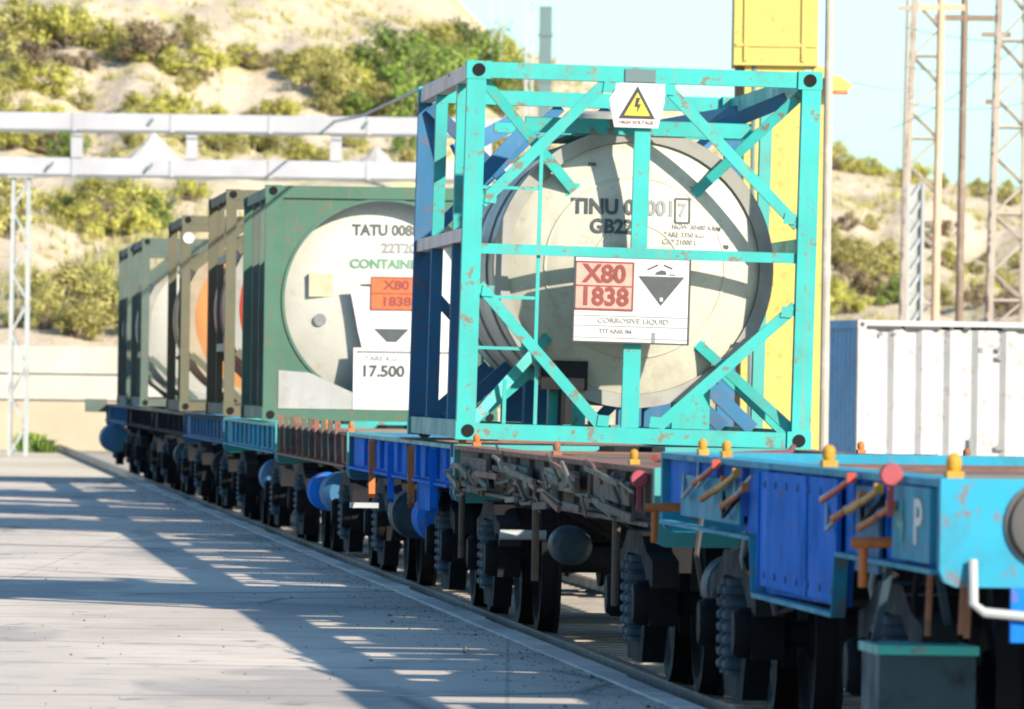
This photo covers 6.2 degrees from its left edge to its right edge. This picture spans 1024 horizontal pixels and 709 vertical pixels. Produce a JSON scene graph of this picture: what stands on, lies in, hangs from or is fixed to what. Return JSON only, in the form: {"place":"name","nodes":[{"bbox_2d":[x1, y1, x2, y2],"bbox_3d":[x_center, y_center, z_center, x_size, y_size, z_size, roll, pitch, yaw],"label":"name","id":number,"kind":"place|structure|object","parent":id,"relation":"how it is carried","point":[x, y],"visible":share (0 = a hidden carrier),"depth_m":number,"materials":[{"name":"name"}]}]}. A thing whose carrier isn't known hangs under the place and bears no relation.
{"place":"outdoors","nodes":[
{"label":"outdoors","id":0,"kind":"place"},
{"bbox_2d":[0,449,115,477],"bbox_3d":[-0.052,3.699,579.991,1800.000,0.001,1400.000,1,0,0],"label":"ground","id":1,"kind":"structure","parent":0,"point":[33,464],"depth_m":190.49,"materials":[{"name":"concrete"}]},
{"bbox_2d":[28,439,58,452],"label":"weed","id":2,"kind":"object","parent":1,"relation":"on","point":[43,446],"visible":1,"depth_m":225.73,"materials":[{"name":"green plant"}]},
{"bbox_2d":[54,450,142,477],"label":"track bed","id":3,"kind":"object","parent":1,"relation":"on","point":[105,455],"depth_m":208.75,"materials":[{"name":"gravel"}]},
{"bbox_2d":[165,483,861,708],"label":"sleepers","id":4,"kind":"object","parent":3,"relation":"on","point":[585,619],"visible":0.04,"depth_m":68.32,"materials":[{"name":"concrete"}]},
{"bbox_2d":[58,444,750,708],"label":"rails","id":5,"kind":"object","parent":4,"relation":"on","point":[684,691],"visible":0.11,"depth_m":69.19,"materials":[{"name":"metal"}]},
{"bbox_2d":[85,399,165,479],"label":"flat wagon","id":6,"kind":"object","parent":5,"relation":"on","point":[117,437],"visible":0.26,"depth_m":161.42,"materials":[{"name":"metal"}]},
{"bbox_2d":[117,245,199,404],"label":"tank container","id":7,"kind":"object","parent":6,"relation":"on","point":[124,326],"visible":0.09,"depth_m":157.32,"materials":[{"name":"metal"}]},
{"bbox_2d":[126,406,181,489],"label":"flat wagon","id":8,"kind":"object","parent":5,"relation":"on","point":[140,421],"visible":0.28,"depth_m":148.70,"materials":[{"name":"metal"}]},
{"bbox_2d":[130,238,207,406],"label":"tank container","id":9,"kind":"object","parent":8,"relation":"on","point":[149,312],"visible":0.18,"depth_m":145.87,"materials":[{"name":"metal"}]},
{"bbox_2d":[151,409,216,503],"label":"flat wagon","id":10,"kind":"object","parent":5,"relation":"on","point":[175,456],"visible":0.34,"depth_m":130.59,"materials":[{"name":"metal"}]},
{"bbox_2d":[166,215,243,410],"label":"tank container","id":11,"kind":"object","parent":10,"relation":"on","point":[187,320],"visible":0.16,"depth_m":126.27,"materials":[{"name":"metal"}]},
{"bbox_2d":[182,413,349,520],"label":"flat wagon","id":12,"kind":"object","parent":5,"relation":"on","point":[204,431],"visible":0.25,"depth_m":116.46,"materials":[{"name":"metal"}]},
{"bbox_2d":[205,189,277,415],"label":"tank container","id":13,"kind":"object","parent":12,"relation":"on","point":[224,314],"visible":0.19,"depth_m":111.95,"materials":[{"name":"metal"}]},
{"bbox_2d":[222,417,406,542],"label":"flat wagon","id":14,"kind":"object","parent":5,"relation":"on","point":[269,475],"visible":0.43,"depth_m":101.72,"materials":[{"name":"metal"}]},
{"bbox_2d":[240,185,497,421],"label":"tank container","id":15,"kind":"object","parent":14,"relation":"on","point":[327,300],"visible":0.83,"depth_m":98.25,"materials":[{"name":"metal"}]},
{"bbox_2d":[274,416,567,576],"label":"flat wagon","id":16,"kind":"object","parent":5,"relation":"on","point":[330,490],"visible":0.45,"depth_m":86.11,"materials":[{"name":"metal"}]},
{"bbox_2d":[346,432,783,614],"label":"flat wagon","id":17,"kind":"object","parent":5,"relation":"on","point":[417,513],"visible":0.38,"depth_m":71.50,"materials":[{"name":"metal"}]},
{"bbox_2d":[407,60,822,448],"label":"tank container","id":18,"kind":"object","parent":17,"relation":"on","point":[623,255],"visible":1,"depth_m":65.25,"materials":[{"name":"metal"}]},
{"bbox_2d":[444,434,970,696],"bbox_3d":[1.332,1.183,56.324,2.645,1.307,18.200,1,0,-4],"label":"flat wagon","id":19,"kind":"object","parent":5,"relation":"on","point":[535,541],"visible":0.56,"depth_m":55.04,"materials":[{"name":"metal"}]},
{"bbox_2d":[645,438,1023,708],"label":"flat wagon","id":20,"kind":"object","parent":5,"relation":"on","point":[923,554],"visible":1,"depth_m":38.57,"materials":[{"name":"metal"}]},
{"bbox_2d":[0,345,501,449],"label":"boundary wall","id":21,"kind":"structure","parent":1,"relation":"on","point":[65,382],"depth_m":235.90,"materials":[{"name":"concrete"}]},
{"bbox_2d":[0,112,543,455],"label":"gantry","id":22,"kind":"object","parent":1,"relation":"on","point":[193,127],"depth_m":215.89,"materials":[{"name":"metal"}]},
{"bbox_2d":[333,73,449,122],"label":"stay cable","id":23,"kind":"object","parent":22,"relation":"attached to","point":[383,105],"visible":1,"depth_m":108.62,"materials":[{"name":"metal"}]},
{"bbox_2d":[0,476,672,708],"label":"apron","id":24,"kind":"object","parent":1,"relation":"on","point":[131,587],"visible":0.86,"depth_m":61.47,"materials":[{"name":"concrete"}]},
{"bbox_2d":[17,480,666,708],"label":"grit","id":25,"kind":"object","parent":24,"relation":"on","point":[591,676],"visible":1,"depth_m":65.42,"materials":[{"name":"gravel"}]},
{"bbox_2d":[127,478,705,708],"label":"kerb","id":26,"kind":"structure","parent":1,"relation":"on","point":[621,679],"depth_m":63.65,"materials":[{"name":"concrete"}]},
{"bbox_2d":[731,0,852,449],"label":"crane leg","id":27,"kind":"object","parent":1,"relation":"on","point":[776,35],"visible":0.49,"depth_m":111.98,"materials":[{"name":"metal"}]},
{"bbox_2d":[819,0,833,449],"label":"utility pole","id":28,"kind":"object","parent":1,"relation":"on","point":[826,250],"visible":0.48,"depth_m":105.96,"materials":[{"name":"metal"}]},
{"bbox_2d":[898,0,917,320],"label":"utility pole","id":29,"kind":"object","parent":1,"relation":"on","point":[907,8],"visible":0.49,"depth_m":229.98,"materials":[{"name":"metal"}]},
{"bbox_2d":[906,182,924,320],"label":"steel column","id":30,"kind":"structure","parent":1,"relation":"on","point":[915,260],"depth_m":200.00,"materials":[{"name":"metal"}]},
{"bbox_2d":[899,0,937,320],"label":"lattice mast","id":31,"kind":"object","parent":1,"relation":"on","point":[911,113],"visible":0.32,"depth_m":214.67,"materials":[{"name":"metal"}]},
{"bbox_2d":[828,320,1023,455],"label":"shipping container","id":32,"kind":"object","parent":1,"relation":"on","point":[928,387],"visible":0.59,"depth_m":131.29,"materials":[{"name":"metal"}]},
{"bbox_2d":[917,0,964,320],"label":"utility pole","id":33,"kind":"object","parent":1,"relation":"on","point":[941,7],"visible":0.67,"depth_m":179.96,"materials":[{"name":"metal"}]},
{"bbox_2d":[934,0,994,321],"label":"utility pole","id":34,"kind":"object","parent":1,"relation":"on","point":[964,17],"visible":0.67,"depth_m":189.96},
{"bbox_2d":[981,0,1010,321],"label":"utility pole","id":35,"kind":"object","parent":1,"relation":"on","point":[989,34],"visible":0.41,"depth_m":224.98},
{"bbox_2d":[986,0,1023,321],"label":"lattice mast","id":36,"kind":"object","parent":1,"relation":"on","point":[994,215],"visible":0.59,"depth_m":204.67,"materials":[{"name":"metal"}]},
{"bbox_2d":[0,0,1020,424],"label":"hills","id":37,"kind":"structure","parent":0,"point":[242,90],"depth_m":363.37,"materials":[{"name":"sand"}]},
{"bbox_2d":[0,73,39,111],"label":"bush","id":38,"kind":"object","parent":37,"relation":"on","point":[5,106],"visible":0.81,"depth_m":344.81,"materials":[{"name":"yellow plant"}]},
{"bbox_2d":[0,131,39,149],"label":"bush","id":39,"kind":"object","parent":37,"relation":"on","point":[10,140],"visible":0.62,"depth_m":340.78,"materials":[{"name":"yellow plant"}]},
{"bbox_2d":[0,49,41,91],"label":"bush","id":40,"kind":"object","parent":37,"relation":"on","point":[16,65],"visible":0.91,"depth_m":352.27,"materials":[{"name":"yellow plant"}]},
{"bbox_2d":[0,177,46,239],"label":"bush","id":41,"kind":"object","parent":37,"relation":"on","point":[5,217],"visible":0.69,"depth_m":292.78,"materials":[{"name":"yellow plant"}]},
{"bbox_2d":[0,0,54,57],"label":"bush","id":42,"kind":"object","parent":37,"relation":"on","point":[16,10],"visible":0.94,"depth_m":365.99,"materials":[{"name":"yellow plant"}]},
{"bbox_2d":[0,38,77,77],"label":"bush","id":43,"kind":"object","parent":37,"relation":"on","point":[34,49],"visible":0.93,"depth_m":355.67,"materials":[{"name":"brown plant"}]},
{"bbox_2d":[30,280,68,329],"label":"bush","id":44,"kind":"object","parent":37,"relation":"on","point":[37,319],"visible":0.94,"depth_m":259.47,"materials":[{"name":"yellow plant"}]},
{"bbox_2d":[5,0,103,47],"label":"bush","id":45,"kind":"object","parent":37,"relation":"on","point":[59,18],"visible":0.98,"depth_m":366.17,"materials":[{"name":"green plant"}]},
{"bbox_2d":[31,184,83,218],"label":"bush","id":46,"kind":"object","parent":37,"relation":"on","point":[61,200],"visible":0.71,"depth_m":318.14,"materials":[{"name":"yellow plant"}]},
{"bbox_2d":[26,54,92,96],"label":"bush","id":47,"kind":"object","parent":37,"relation":"on","point":[59,88],"visible":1,"depth_m":352.77,"materials":[{"name":"green plant"}]},
{"bbox_2d":[23,253,107,320],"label":"bush","id":48,"kind":"object","parent":37,"relation":"on","point":[69,273],"visible":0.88,"depth_m":260.81,"materials":[{"name":"green plant"}]},
{"bbox_2d":[39,132,96,157],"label":"bush","id":49,"kind":"object","parent":37,"relation":"on","point":[64,149],"visible":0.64,"depth_m":338.44,"materials":[{"name":"green plant"}]},
{"bbox_2d":[51,191,109,234],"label":"bush","id":50,"kind":"object","parent":37,"relation":"on","point":[82,213],"visible":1,"depth_m":306.80,"materials":[{"name":"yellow plant"}]},
{"bbox_2d":[65,86,99,111],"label":"bush","id":51,"kind":"object","parent":37,"relation":"on","point":[83,95],"visible":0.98,"depth_m":352.42,"materials":[{"name":"yellow plant"}]},
{"bbox_2d":[52,292,117,341],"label":"bush","id":52,"kind":"object","parent":37,"relation":"on","point":[92,325],"visible":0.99,"depth_m":258.37,"materials":[{"name":"green plant"}]},
{"bbox_2d":[70,48,102,71],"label":"bush","id":53,"kind":"object","parent":37,"relation":"on","point":[89,62],"visible":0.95,"depth_m":360.82,"materials":[{"name":"brown plant"}]},
{"bbox_2d":[69,273,118,326],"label":"bush","id":54,"kind":"object","parent":37,"relation":"on","point":[107,291],"visible":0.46,"depth_m":261.80,"materials":[{"name":"yellow plant"}]},
{"bbox_2d":[70,177,117,213],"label":"bush","id":55,"kind":"object","parent":37,"relation":"on","point":[103,186],"visible":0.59,"depth_m":316.78,"materials":[{"name":"green plant"}]},
{"bbox_2d":[84,191,133,234],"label":"bush","id":56,"kind":"object","parent":37,"relation":"on","point":[106,207],"visible":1,"depth_m":308.89,"materials":[{"name":"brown plant"}]},
{"bbox_2d":[93,22,140,61],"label":"bush","id":57,"kind":"object","parent":37,"relation":"on","point":[121,36],"visible":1,"depth_m":363.50,"materials":[{"name":"green plant"}]},
{"bbox_2d":[72,16,165,49],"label":"bush","id":58,"kind":"object","parent":37,"relation":"on","point":[95,37],"visible":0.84,"depth_m":365.21,"materials":[{"name":"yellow plant"}]},
{"bbox_2d":[78,177,160,206],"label":"bush","id":59,"kind":"object","parent":37,"relation":"on","point":[93,181],"visible":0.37,"depth_m":316.64,"materials":[{"name":"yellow plant"}]},
{"bbox_2d":[104,198,164,234],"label":"bush","id":60,"kind":"object","parent":37,"relation":"on","point":[137,217],"visible":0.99,"depth_m":308.31,"materials":[{"name":"yellow plant"}]},
{"bbox_2d":[103,178,186,221],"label":"bush","id":61,"kind":"object","parent":37,"relation":"on","point":[118,194],"visible":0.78,"depth_m":311.18,"materials":[{"name":"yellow plant"}]},
{"bbox_2d":[115,18,186,60],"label":"bush","id":62,"kind":"object","parent":37,"relation":"on","point":[153,39],"visible":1,"depth_m":361.92,"materials":[{"name":"brown plant"}]},
{"bbox_2d":[128,133,177,158],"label":"stone heap","id":63,"kind":"object","parent":37,"relation":"on","point":[153,146],"visible":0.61,"depth_m":332.64,"materials":[{"name":"stone"}]},
{"bbox_2d":[123,88,190,113],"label":"bush","id":64,"kind":"object","parent":37,"relation":"on","point":[162,104],"visible":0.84,"depth_m":349.40,"materials":[{"name":"yellow plant"}]},
{"bbox_2d":[142,192,175,228],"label":"bush","id":65,"kind":"object","parent":37,"relation":"on","point":[156,202],"visible":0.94,"depth_m":310.27,"materials":[{"name":"green plant"}]},
{"bbox_2d":[129,38,220,74],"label":"bush","id":66,"kind":"object","parent":37,"relation":"on","point":[169,62],"visible":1,"depth_m":361.38,"materials":[{"name":"green plant"}]},
{"bbox_2d":[172,68,204,90],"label":"bush","id":67,"kind":"object","parent":37,"relation":"on","point":[187,80],"visible":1,"depth_m":359.31,"materials":[{"name":"yellow plant"}]},
{"bbox_2d":[164,178,213,202],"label":"bush","id":68,"kind":"object","parent":37,"relation":"on","point":[188,190],"visible":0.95,"depth_m":318.41,"materials":[{"name":"yellow plant"}]},
{"bbox_2d":[172,9,215,47],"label":"bush","id":69,"kind":"object","parent":37,"relation":"on","point":[189,34],"visible":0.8,"depth_m":365.95,"materials":[{"name":"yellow plant"}]},
{"bbox_2d":[214,134,247,154],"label":"bush","id":70,"kind":"object","parent":37,"relation":"on","point":[228,141],"visible":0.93,"depth_m":345.66,"materials":[{"name":"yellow plant"}]},
{"bbox_2d":[217,34,263,66],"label":"bush","id":71,"kind":"object","parent":37,"relation":"on","point":[236,54],"visible":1,"depth_m":365.88,"materials":[{"name":"yellow plant"}]},
{"bbox_2d":[242,50,272,70],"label":"bush","id":72,"kind":"object","parent":37,"relation":"on","point":[264,64],"visible":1,"depth_m":365.73,"materials":[{"name":"brown plant"}]},
{"bbox_2d":[252,110,292,151],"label":"bush","id":73,"kind":"object","parent":37,"relation":"on","point":[269,142],"visible":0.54,"depth_m":348.25,"materials":[{"name":"green plant"}]},
{"bbox_2d":[271,96,307,115],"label":"bush","id":74,"kind":"object","parent":37,"relation":"on","point":[291,106],"visible":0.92,"depth_m":357.36,"materials":[{"name":"yellow plant"}]},
{"bbox_2d":[276,39,336,81],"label":"bush","id":75,"kind":"object","parent":37,"relation":"on","point":[305,53],"visible":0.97,"depth_m":363.28,"materials":[{"name":"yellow plant"}]},
{"bbox_2d":[284,142,329,160],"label":"bush","id":76,"kind":"object","parent":37,"relation":"on","point":[307,151],"visible":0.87,"depth_m":345.68,"materials":[{"name":"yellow plant"}]},
{"bbox_2d":[301,85,344,115],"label":"bush","id":77,"kind":"object","parent":37,"relation":"on","point":[325,105],"visible":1,"depth_m":358.88,"materials":[{"name":"green plant"}]},
{"bbox_2d":[287,47,359,94],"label":"bush","id":78,"kind":"object","parent":37,"relation":"on","point":[326,61],"visible":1,"depth_m":360.96,"materials":[{"name":"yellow plant"}]},
{"bbox_2d":[306,47,364,107],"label":"bush","id":79,"kind":"object","parent":37,"relation":"on","point":[340,85],"visible":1,"depth_m":359.92,"materials":[{"name":"yellow plant"}]},
{"bbox_2d":[339,87,377,116],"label":"bush","id":80,"kind":"object","parent":37,"relation":"on","point":[362,107],"visible":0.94,"depth_m":358.81,"materials":[{"name":"green plant"}]},
{"bbox_2d":[331,59,387,95],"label":"bush","id":81,"kind":"object","parent":37,"relation":"on","point":[366,76],"visible":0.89,"depth_m":362.21,"materials":[{"name":"yellow plant"}]},
{"bbox_2d":[355,74,400,115],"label":"bush","id":82,"kind":"object","parent":37,"relation":"on","point":[379,90],"visible":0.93,"depth_m":360.24,"materials":[{"name":"green plant"}]},
{"bbox_2d":[336,16,422,80],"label":"bush","id":83,"kind":"object","parent":37,"relation":"on","point":[389,41],"visible":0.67,"depth_m":366.82,"materials":[{"name":"green plant"}]},
{"bbox_2d":[360,145,404,181],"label":"stone heap","id":84,"kind":"object","parent":37,"relation":"on","point":[376,153],"visible":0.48,"depth_m":339.78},
{"bbox_2d":[360,53,428,111],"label":"bush","id":85,"kind":"object","parent":37,"relation":"on","point":[391,72],"visible":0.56,"depth_m":362.26,"materials":[{"name":"green plant"}]},
{"bbox_2d":[384,67,423,116],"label":"bush","id":86,"kind":"object","parent":37,"relation":"on","point":[405,103],"visible":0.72,"depth_m":357.84,"materials":[{"name":"green plant"}]},
{"bbox_2d":[376,21,455,74],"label":"bush","id":87,"kind":"object","parent":37,"relation":"on","point":[421,38],"visible":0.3,"depth_m":373.30,"materials":[{"name":"green plant"}]},
{"bbox_2d":[390,44,454,107],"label":"bush","id":88,"kind":"object","parent":37,"relation":"on","point":[430,66],"visible":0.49,"depth_m":364.22,"materials":[{"name":"green plant"}]},
{"bbox_2d":[420,13,468,49],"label":"bush","id":89,"kind":"object","parent":37,"relation":"on","point":[445,29],"visible":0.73,"depth_m":400.93,"materials":[{"name":"yellow plant"}]},
{"bbox_2d":[423,36,478,77],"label":"bush","id":90,"kind":"object","parent":37,"relation":"on","point":[456,55],"visible":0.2,"depth_m":378.13,"materials":[{"name":"green plant"}]},
{"bbox_2d":[427,13,486,55],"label":"bush","id":91,"kind":"object","parent":37,"relation":"on","point":[474,32],"visible":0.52,"depth_m":401.79,"materials":[{"name":"green plant"}]},
{"bbox_2d":[454,18,538,86],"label":"bush","id":92,"kind":"object","parent":37,"relation":"on","point":[495,52],"visible":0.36,"depth_m":399.83,"materials":[{"name":"green plant"}]},
{"bbox_2d":[486,52,535,118],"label":"bush","id":93,"kind":"object","parent":37,"relation":"on","point":[499,112],"visible":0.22,"depth_m":390.86,"materials":[{"name":"green plant"}]},
{"bbox_2d":[524,0,534,118],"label":"lattice mast","id":94,"kind":"object","parent":37,"relation":"on","point":[527,29],"visible":0.59,"depth_m":379.87,"materials":[{"name":"metal"}]},
{"bbox_2d":[537,6,552,149],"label":"steel column","id":95,"kind":"structure","parent":37,"relation":"on","point":[545,34],"depth_m":329.81,"materials":[{"name":"metal"}]},
{"bbox_2d":[832,137,857,170],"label":"bush","id":96,"kind":"object","parent":37,"relation":"on","point":[839,147],"visible":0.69,"depth_m":462.91,"materials":[{"name":"yellow plant"}]},
{"bbox_2d":[831,210,863,230],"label":"bush","id":97,"kind":"object","parent":37,"relation":"on","point":[853,220],"visible":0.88,"depth_m":367.32,"materials":[{"name":"brown plant"}]},
{"bbox_2d":[830,286,874,313],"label":"bush","id":98,"kind":"object","parent":37,"relation":"on","point":[859,305],"visible":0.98,"depth_m":343.41,"materials":[{"name":"yellow plant"}]},
{"bbox_2d":[831,232,883,271],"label":"bush","id":99,"kind":"object","parent":37,"relation":"on","point":[840,256],"visible":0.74,"depth_m":354.21,"materials":[{"name":"green plant"}]},
{"bbox_2d":[830,260,884,297],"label":"bush","id":100,"kind":"object","parent":37,"relation":"on","point":[846,269],"visible":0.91,"depth_m":347.71,"materials":[{"name":"brown plant"}]},
{"bbox_2d":[853,245,899,297],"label":"bush","id":101,"kind":"object","parent":37,"relation":"on","point":[881,261],"visible":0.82,"depth_m":348.88,"materials":[{"name":"green plant"}]},
{"bbox_2d":[873,270,924,305],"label":"bush","id":102,"kind":"object","parent":37,"relation":"on","point":[893,295],"visible":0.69,"depth_m":346.83,"materials":[{"name":"green plant"}]},
{"bbox_2d":[930,236,966,270],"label":"bush","id":103,"kind":"object","parent":37,"relation":"on","point":[948,254],"visible":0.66,"depth_m":362.38,"materials":[{"name":"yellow plant"}]},
{"bbox_2d":[963,281,994,307],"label":"bush","id":104,"kind":"object","parent":37,"relation":"on","point":[968,295],"visible":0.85,"depth_m":350.91,"materials":[{"name":"brown plant"}]},
{"bbox_2d":[988,175,1020,205],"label":"bush","id":105,"kind":"object","parent":37,"relation":"on","point":[1005,189],"visible":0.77,"depth_m":459.82,"materials":[{"name":"green plant"}]},
{"bbox_2d":[993,283,1019,316],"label":"bush","id":106,"kind":"object","parent":37,"relation":"on","point":[1000,307],"visible":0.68,"depth_m":340.30,"materials":[{"name":"brown plant"}]},
{"bbox_2d":[459,0,1021,190],"label":"sky","id":107,"kind":"structure","parent":0,"point":[869,42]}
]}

